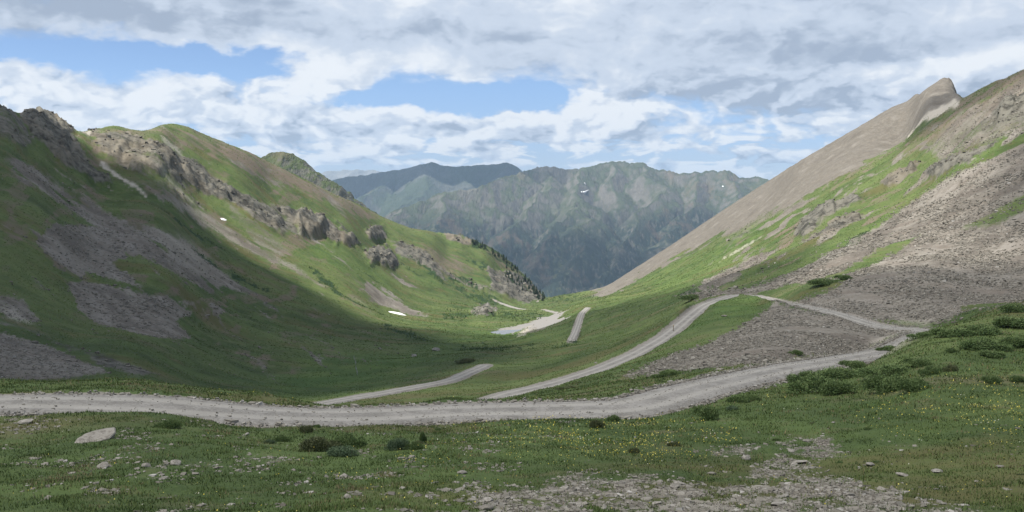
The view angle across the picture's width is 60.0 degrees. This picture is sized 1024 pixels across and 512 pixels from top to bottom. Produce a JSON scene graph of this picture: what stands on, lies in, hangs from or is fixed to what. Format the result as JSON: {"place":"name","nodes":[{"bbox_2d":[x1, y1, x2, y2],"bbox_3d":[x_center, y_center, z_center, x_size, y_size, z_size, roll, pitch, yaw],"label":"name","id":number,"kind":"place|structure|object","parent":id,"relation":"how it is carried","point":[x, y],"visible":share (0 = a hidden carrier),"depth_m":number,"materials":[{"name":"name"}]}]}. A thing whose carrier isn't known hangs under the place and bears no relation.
{"place":"outdoors","nodes":[
{"label":"outdoors","id":0,"kind":"place"},
{"bbox_2d":[261,152,386,218],"bbox_3d":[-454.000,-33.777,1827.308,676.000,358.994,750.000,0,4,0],"label":"hill","id":1,"kind":"structure","parent":0,"point":[294,164],"depth_m":1754.95,"materials":[{"name":"green plant"}]},
{"bbox_2d":[321,169,378,179],"bbox_3d":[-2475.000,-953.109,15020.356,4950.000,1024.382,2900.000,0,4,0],"label":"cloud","id":2,"kind":"structure","parent":0,"point":[332,175],"depth_m":14768.12,"materials":[{"name":"white"}]},
{"bbox_2d":[314,365,490,404],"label":"road","id":3,"kind":"structure","parent":0,"point":[466,373],"depth_m":158.93,"materials":[{"name":"grey gravel"}]},
{"bbox_2d":[332,162,521,216],"bbox_3d":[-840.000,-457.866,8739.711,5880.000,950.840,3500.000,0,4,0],"label":"mountain","id":4,"kind":"structure","parent":0,"point":[382,194],"depth_m":8655.56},
{"bbox_2d":[0,294,941,427],"bbox_3d":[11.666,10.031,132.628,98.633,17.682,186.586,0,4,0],"label":"road","id":5,"kind":"structure","parent":0,"point":[255,414],"depth_m":58.70,"materials":[{"name":"grey gravel"}]},
{"bbox_2d":[491,330,519,333],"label":"water","id":6,"kind":"structure","parent":0,"point":[503,331],"depth_m":466.92,"materials":[{"name":"grey liquid"}]},
{"bbox_2d":[0,69,1023,511],"bbox_3d":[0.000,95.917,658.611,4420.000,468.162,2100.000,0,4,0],"label":"terrain","id":7,"kind":"structure","parent":0,"point":[880,135],"depth_m":263.03,"materials":[{"name":"green plant"}]},
{"bbox_2d":[17,419,33,423],"bbox_3d":[-23.343,7.949,42.543,0.824,0.183,0.556,-6,9,19],"label":"stone","id":8,"kind":"object","parent":7,"relation":"on","point":[26,421],"visible":1,"depth_m":42.41,"materials":[{"name":"grey stone"}]},
{"bbox_2d":[74,427,115,442],"bbox_3d":[-17.014,7.412,36.249,1.573,0.192,1.176,-8,20,-9],"label":"rock slab","id":9,"kind":"object","parent":7,"relation":"on","point":[102,434],"visible":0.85,"depth_m":36.23,"materials":[{"name":"stone"}]},
{"bbox_2d":[97,461,108,468],"bbox_3d":[-13.498,6.918,29.235,0.356,0.201,0.498,-3,5,-31],"label":"stone","id":10,"kind":"object","parent":7,"relation":"on","point":[103,464],"visible":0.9,"depth_m":29.14,"materials":[{"name":"grey stone"}]},
{"bbox_2d":[141,463,150,466],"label":"stone","id":11,"kind":"object","parent":7,"relation":"on","point":[146,465],"visible":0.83,"depth_m":29.17,"materials":[{"name":"grey stone"}]},
{"bbox_2d":[153,419,182,428],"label":"willow shrub","id":12,"kind":"object","parent":7,"relation":"on","point":[169,423],"visible":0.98,"depth_m":40.93,"materials":[{"name":"green plant"}]},
{"bbox_2d":[170,460,180,464],"bbox_3d":[-11.502,7.081,30.349,0.345,0.191,0.467,-1,4,-15],"label":"stone","id":13,"kind":"object","parent":7,"relation":"on","point":[178,462],"visible":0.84,"depth_m":30.27,"materials":[{"name":"grey stone"}]},
{"bbox_2d":[0,119,412,382],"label":"talus rubble","id":14,"kind":"object","parent":7,"relation":"on","point":[2,376],"visible":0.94,"depth_m":250.77,"materials":[{"name":"grey stone"}]},
{"bbox_2d":[262,438,276,443],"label":"willow shrub","id":15,"kind":"object","parent":7,"relation":"on","point":[269,440],"visible":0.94,"depth_m":39.25,"materials":[{"name":"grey plant"}]},
{"bbox_2d":[274,433,290,441],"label":"willow shrub","id":16,"kind":"object","parent":7,"relation":"on","point":[281,437],"visible":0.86,"depth_m":41.00,"materials":[{"name":"green plant"}]},
{"bbox_2d":[299,423,313,432],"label":"willow shrub","id":17,"kind":"object","parent":7,"relation":"on","point":[306,428],"visible":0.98,"depth_m":45.54,"materials":[{"name":"green plant"}]},
{"bbox_2d":[298,435,343,451],"bbox_3d":[-7.883,7.761,36.729,1.934,0.884,1.624,0,4,-5],"label":"willow shrub","id":18,"kind":"object","parent":7,"relation":"on","point":[317,443],"visible":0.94,"depth_m":36.40,"materials":[{"name":"green plant"}]},
{"bbox_2d":[327,445,359,456],"bbox_3d":[-6.647,7.633,34.806,1.477,0.493,1.158,0,4,6],"label":"willow shrub","id":19,"kind":"object","parent":7,"relation":"on","point":[344,451],"visible":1,"depth_m":34.63,"materials":[{"name":"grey plant"}]},
{"bbox_2d":[332,431,368,447],"bbox_3d":[-6.944,7.837,37.680,1.711,0.903,1.386,-1,4,-7],"label":"willow shrub","id":20,"kind":"object","parent":7,"relation":"on","point":[346,439],"visible":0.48,"depth_m":37.68,"materials":[{"name":"green plant"}]},
{"bbox_2d":[384,437,409,450],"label":"willow shrub","id":21,"kind":"object","parent":7,"relation":"on","point":[395,444],"visible":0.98,"depth_m":35.87,"materials":[{"name":"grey plant"}]},
{"bbox_2d":[405,441,424,449],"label":"willow shrub","id":22,"kind":"object","parent":7,"relation":"on","point":[415,445],"visible":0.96,"depth_m":35.76,"materials":[{"name":"green plant"}]},
{"bbox_2d":[419,431,426,442],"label":"willow shrub","id":23,"kind":"object","parent":7,"relation":"on","point":[422,438],"visible":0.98,"depth_m":41.15,"materials":[{"name":"green plant"}]},
{"bbox_2d":[457,470,466,473],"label":"stone","id":24,"kind":"object","parent":7,"relation":"on","point":[462,472],"visible":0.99,"depth_m":28.66,"materials":[{"name":"grey stone"}]},
{"bbox_2d":[455,358,474,363],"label":"willow shrub","id":25,"kind":"object","parent":7,"relation":"on","point":[464,360],"visible":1,"depth_m":222.96,"materials":[{"name":"green plant"}]},
{"bbox_2d":[479,504,493,510],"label":"stone","id":26,"kind":"object","parent":7,"relation":"on","point":[487,507],"visible":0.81,"depth_m":21.61,"materials":[{"name":"grey stone"}]},
{"bbox_2d":[482,497,492,501],"bbox_3d":[-0.628,6.302,22.944,0.294,0.091,0.265,3,5,40],"label":"stone","id":27,"kind":"object","parent":7,"relation":"on","point":[488,498],"visible":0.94,"depth_m":22.90,"materials":[{"name":"grey stone"}]},
{"bbox_2d":[0,417,1019,511],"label":"gravel","id":28,"kind":"structure","parent":7,"relation":"on","point":[758,499],"depth_m":25.42,"materials":[{"name":"grey gravel"}]},
{"bbox_2d":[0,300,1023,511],"bbox_3d":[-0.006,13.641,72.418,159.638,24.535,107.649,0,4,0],"label":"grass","id":29,"kind":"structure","parent":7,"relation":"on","point":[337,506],"depth_m":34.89,"materials":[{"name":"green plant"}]},
{"bbox_2d":[3,101,1022,374],"bbox_3d":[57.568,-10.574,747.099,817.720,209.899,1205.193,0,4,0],"label":"broken rock","id":30,"kind":"object","parent":7,"relation":"on","point":[369,225],"visible":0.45,"depth_m":518.28,"materials":[{"name":"grey stone"}]},
{"bbox_2d":[162,209,869,351],"bbox_3d":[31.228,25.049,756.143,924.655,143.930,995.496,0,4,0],"label":"willow mats","id":31,"kind":"object","parent":7,"relation":"on","point":[485,347],"visible":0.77,"depth_m":600.39,"materials":[{"name":"green plant"}]},
{"bbox_2d":[23,368,1023,511],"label":"wildflowers","id":32,"kind":"object","parent":7,"relation":"on","point":[673,435],"visible":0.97,"depth_m":40.37,"materials":[{"name":"yellow plant"}]},
{"bbox_2d":[541,505,550,509],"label":"stone","id":33,"kind":"object","parent":7,"relation":"on","point":[546,508],"visible":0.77,"depth_m":22.01,"materials":[{"name":"grey stone"}]},
{"bbox_2d":[556,385,574,390],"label":"willow shrub","id":34,"kind":"object","parent":7,"relation":"on","point":[566,387],"visible":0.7,"depth_m":101.04,"materials":[{"name":"green plant"}]},
{"bbox_2d":[589,418,605,427],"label":"willow shrub","id":35,"kind":"object","parent":7,"relation":"on","point":[594,423],"visible":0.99,"depth_m":47.18,"materials":[{"name":"green plant"}]},
{"bbox_2d":[606,414,619,420],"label":"willow shrub","id":36,"kind":"object","parent":7,"relation":"on","point":[613,418],"visible":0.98,"depth_m":52.34,"materials":[{"name":"green plant"}]},
{"bbox_2d":[628,447,639,452],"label":"willow shrub","id":37,"kind":"object","parent":7,"relation":"on","point":[635,450],"visible":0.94,"depth_m":35.43,"materials":[{"name":"green plant"}]},
{"bbox_2d":[640,496,652,499],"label":"stone","id":38,"kind":"object","parent":7,"relation":"on","point":[647,498],"visible":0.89,"depth_m":24.18,"materials":[{"name":"grey stone"}]},
{"bbox_2d":[650,374,663,377],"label":"willow shrub","id":39,"kind":"object","parent":7,"relation":"on","point":[654,375],"visible":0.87,"depth_m":80.79,"materials":[{"name":"green plant"}]},
{"bbox_2d":[652,501,661,504],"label":"stone","id":40,"kind":"object","parent":7,"relation":"on","point":[656,502],"visible":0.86,"depth_m":22.95,"materials":[{"name":"grey stone"}]},
{"bbox_2d":[658,369,685,375],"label":"willow shrub","id":41,"kind":"object","parent":7,"relation":"on","point":[669,372],"visible":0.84,"depth_m":80.63,"materials":[{"name":"green plant"}]},
{"bbox_2d":[667,441,680,445],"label":"willow shrub","id":42,"kind":"object","parent":7,"relation":"on","point":[674,443],"visible":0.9,"depth_m":38.07,"materials":[{"name":"green plant"}]},
{"bbox_2d":[669,484,679,488],"bbox_3d":[4.901,6.941,26.710,0.242,0.133,0.322,4,6,45],"label":"stone","id":43,"kind":"object","parent":7,"relation":"on","point":[672,486],"visible":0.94,"depth_m":26.64,"materials":[{"name":"grey stone"}]},
{"bbox_2d":[678,294,698,299],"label":"willow shrub","id":44,"kind":"object","parent":7,"relation":"on","point":[690,297],"visible":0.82,"depth_m":272.37,"materials":[{"name":"green plant"}]},
{"bbox_2d":[692,404,719,420],"bbox_3d":[10.730,8.560,48.525,1.426,1.029,1.745,-2,4,-22],"label":"willow shrub","id":45,"kind":"object","parent":7,"relation":"on","point":[707,413],"visible":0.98,"depth_m":48.13,"materials":[{"name":"green plant"}]},
{"bbox_2d":[725,405,738,409],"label":"willow shrub","id":46,"kind":"object","parent":7,"relation":"on","point":[730,407],"visible":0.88,"depth_m":53.00,"materials":[{"name":"green plant"}]},
{"bbox_2d":[726,394,749,402],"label":"willow shrub","id":47,"kind":"object","parent":7,"relation":"on","point":[741,398],"visible":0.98,"depth_m":56.71,"materials":[{"name":"green plant"}]},
{"bbox_2d":[741,455,750,459],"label":"stone","id":48,"kind":"object","parent":7,"relation":"on","point":[746,457],"visible":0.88,"depth_m":34.24,"materials":[{"name":"grey stone"}]},
{"bbox_2d":[746,393,759,400],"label":"willow shrub","id":49,"kind":"object","parent":7,"relation":"on","point":[752,397],"visible":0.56,"depth_m":57.66,"materials":[{"name":"green plant"}]},
{"bbox_2d":[770,501,784,505],"bbox_3d":[6.787,6.327,22.673,0.409,0.103,0.289,-3,-7,-19],"label":"stone","id":50,"kind":"object","parent":7,"relation":"on","point":[775,503],"visible":0.98,"depth_m":22.61,"materials":[{"name":"grey stone"}]},
{"bbox_2d":[787,350,803,354],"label":"willow shrub","id":51,"kind":"object","parent":7,"relation":"on","point":[796,352],"visible":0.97,"depth_m":92.55,"materials":[{"name":"green plant"}]},
{"bbox_2d":[792,460,807,463],"bbox_3d":[10.731,7.654,32.981,0.486,0.115,0.567,-1,-11,-34],"label":"stone","id":52,"kind":"object","parent":7,"relation":"on","point":[801,461],"visible":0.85,"depth_m":32.89,"materials":[{"name":"grey stone"}]},
{"bbox_2d":[786,369,824,382],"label":"willow shrub","id":53,"kind":"object","parent":7,"relation":"on","point":[802,375],"visible":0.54,"depth_m":71.28,"materials":[{"name":"green plant"}]},
{"bbox_2d":[785,371,843,394],"bbox_3d":[20.975,8.731,61.136,4.167,1.709,3.375,1,4,18],"label":"willow shrub","id":54,"kind":"object","parent":7,"relation":"on","point":[812,383],"visible":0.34,"depth_m":60.82,"materials":[{"name":"green plant"}]},
{"bbox_2d":[805,277,839,285],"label":"willow shrub","id":55,"kind":"object","parent":7,"relation":"on","point":[822,281],"visible":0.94,"depth_m":183.31,"materials":[{"name":"green plant"}]},
{"bbox_2d":[623,77,1023,378],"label":"talus rubble","id":56,"kind":"object","parent":7,"relation":"on","point":[793,343],"visible":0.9,"depth_m":172.56,"materials":[{"name":"grey stone"}]},
{"bbox_2d":[817,378,857,395],"bbox_3d":[21.049,8.484,57.562,2.323,1.228,2.074,-2,5,-28],"label":"willow shrub","id":57,"kind":"object","parent":7,"relation":"on","point":[833,387],"visible":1,"depth_m":57.33,"materials":[{"name":"green plant"}]},
{"bbox_2d":[817,365,869,379],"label":"willow shrub","id":58,"kind":"object","parent":7,"relation":"on","point":[835,373],"visible":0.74,"depth_m":71.15,"materials":[{"name":"green plant"}]},
{"bbox_2d":[834,274,852,279],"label":"willow shrub","id":59,"kind":"object","parent":7,"relation":"on","point":[843,277],"visible":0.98,"depth_m":185.45,"materials":[{"name":"green plant"}]},
{"bbox_2d":[845,492,854,495],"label":"stone","id":60,"kind":"object","parent":7,"relation":"on","point":[849,494],"visible":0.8,"depth_m":24.85,"materials":[{"name":"grey stone"}]},
{"bbox_2d":[837,359,866,368],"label":"willow shrub","id":61,"kind":"object","parent":7,"relation":"on","point":[855,364],"visible":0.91,"depth_m":85.23,"materials":[{"name":"green plant"}]},
{"bbox_2d":[854,362,911,377],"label":"willow shrub","id":62,"kind":"object","parent":7,"relation":"on","point":[886,369],"visible":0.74,"depth_m":66.31,"materials":[{"name":"green plant"}]},
{"bbox_2d":[861,374,908,394],"bbox_3d":[23.747,7.976,55.766,3.007,1.392,2.686,-1,4,-16],"label":"willow shrub","id":63,"kind":"object","parent":7,"relation":"on","point":[878,385],"visible":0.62,"depth_m":55.53,"materials":[{"name":"green plant"}]},
{"bbox_2d":[874,345,895,350],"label":"willow shrub","id":64,"kind":"object","parent":7,"relation":"on","point":[888,347],"visible":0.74,"depth_m":104.69,"materials":[{"name":"green plant"}]},
{"bbox_2d":[895,472,907,476],"bbox_3d":[12.912,7.243,29.405,0.268,0.142,0.422,-2,9,-40],"label":"stone","id":65,"kind":"object","parent":7,"relation":"on","point":[902,474],"visible":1,"depth_m":29.33,"materials":[{"name":"grey stone"}]},
{"bbox_2d":[894,377,931,392],"bbox_3d":[23.714,7.560,52.280,2.111,1.054,1.885,-4,6,-42],"label":"willow shrub","id":66,"kind":"object","parent":7,"relation":"on","point":[912,385],"visible":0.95,"depth_m":51.98,"materials":[{"name":"green plant"}]},
{"bbox_2d":[901,356,931,366],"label":"willow shrub","id":67,"kind":"object","parent":7,"relation":"on","point":[915,362],"visible":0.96,"depth_m":66.09,"materials":[{"name":"green plant"}]},
{"bbox_2d":[906,332,933,338],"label":"willow shrub","id":68,"kind":"object","parent":7,"relation":"on","point":[918,334],"visible":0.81,"depth_m":87.41,"materials":[{"name":"green plant"}]},
{"bbox_2d":[917,365,942,375],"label":"willow shrub","id":69,"kind":"object","parent":7,"relation":"on","point":[930,370],"visible":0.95,"depth_m":59.20,"materials":[{"name":"green plant"}]},
{"bbox_2d":[931,469,942,472],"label":"stone","id":70,"kind":"object","parent":7,"relation":"on","point":[936,470],"visible":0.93,"depth_m":29.30,"materials":[{"name":"grey stone"}]},
{"bbox_2d":[928,327,962,337],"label":"willow shrub","id":71,"kind":"object","parent":7,"relation":"on","point":[943,332],"visible":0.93,"depth_m":82.58,"materials":[{"name":"green plant"}]},
{"bbox_2d":[942,364,958,371],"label":"willow shrub","id":72,"kind":"object","parent":7,"relation":"on","point":[949,368],"visible":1,"depth_m":59.25,"materials":[{"name":"green plant"}]},
{"bbox_2d":[946,347,958,352],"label":"willow shrub","id":73,"kind":"object","parent":7,"relation":"on","point":[951,350],"visible":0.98,"depth_m":70.53,"materials":[{"name":"green plant"}]},
{"bbox_2d":[953,323,1001,336],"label":"willow shrub","id":74,"kind":"object","parent":7,"relation":"on","point":[979,330],"visible":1,"depth_m":81.30,"materials":[{"name":"green plant"}]},
{"bbox_2d":[956,336,1015,350],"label":"willow shrub","id":75,"kind":"object","parent":7,"relation":"on","point":[976,343],"visible":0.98,"depth_m":71.35,"materials":[{"name":"green plant"}]},
{"bbox_2d":[978,349,1005,358],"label":"willow shrub","id":76,"kind":"object","parent":7,"relation":"on","point":[993,354],"visible":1,"depth_m":67.70,"materials":[{"name":"green plant"}]},
{"bbox_2d":[980,375,1003,383],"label":"willow shrub","id":77,"kind":"object","parent":7,"relation":"on","point":[993,379],"visible":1,"depth_m":52.79,"materials":[{"name":"green plant"}]},
{"bbox_2d":[992,315,1023,328],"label":"willow shrub","id":78,"kind":"object","parent":7,"relation":"on","point":[1004,321],"visible":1,"depth_m":85.53,"materials":[{"name":"green plant"}]},
{"bbox_2d":[996,302,1023,312],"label":"willow shrub","id":79,"kind":"object","parent":7,"relation":"on","point":[1017,307],"visible":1,"depth_m":96.46,"materials":[{"name":"green plant"}]},
{"bbox_2d":[998,335,1023,347],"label":"willow shrub","id":80,"kind":"object","parent":7,"relation":"on","point":[1016,341],"visible":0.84,"depth_m":72.81,"materials":[{"name":"green plant"}]},
{"bbox_2d":[1008,374,1023,381],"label":"willow shrub","id":81,"kind":"object","parent":7,"relation":"on","point":[1016,378],"visible":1,"depth_m":54.24,"materials":[{"name":"green plant"}]},
{"bbox_2d":[0,0,1023,179],"label":"sky","id":82,"kind":"structure","parent":0,"point":[744,88],"materials":[{"name":"white"}]},
{"bbox_2d":[499,302,557,312],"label":"road","id":83,"kind":"structure","parent":0,"point":[523,309],"depth_m":854.68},
{"bbox_2d":[384,161,768,296],"bbox_3d":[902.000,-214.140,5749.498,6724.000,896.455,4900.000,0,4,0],"label":"mountain","id":84,"kind":"structure","parent":0,"point":[551,231],"depth_m":5840.85,"materials":[{"name":"grey stone"}]},
{"bbox_2d":[568,307,589,340],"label":"road","id":85,"kind":"structure","parent":0,"point":[574,334],"depth_m":363.99,"materials":[{"name":"grey gravel"}]}
]}

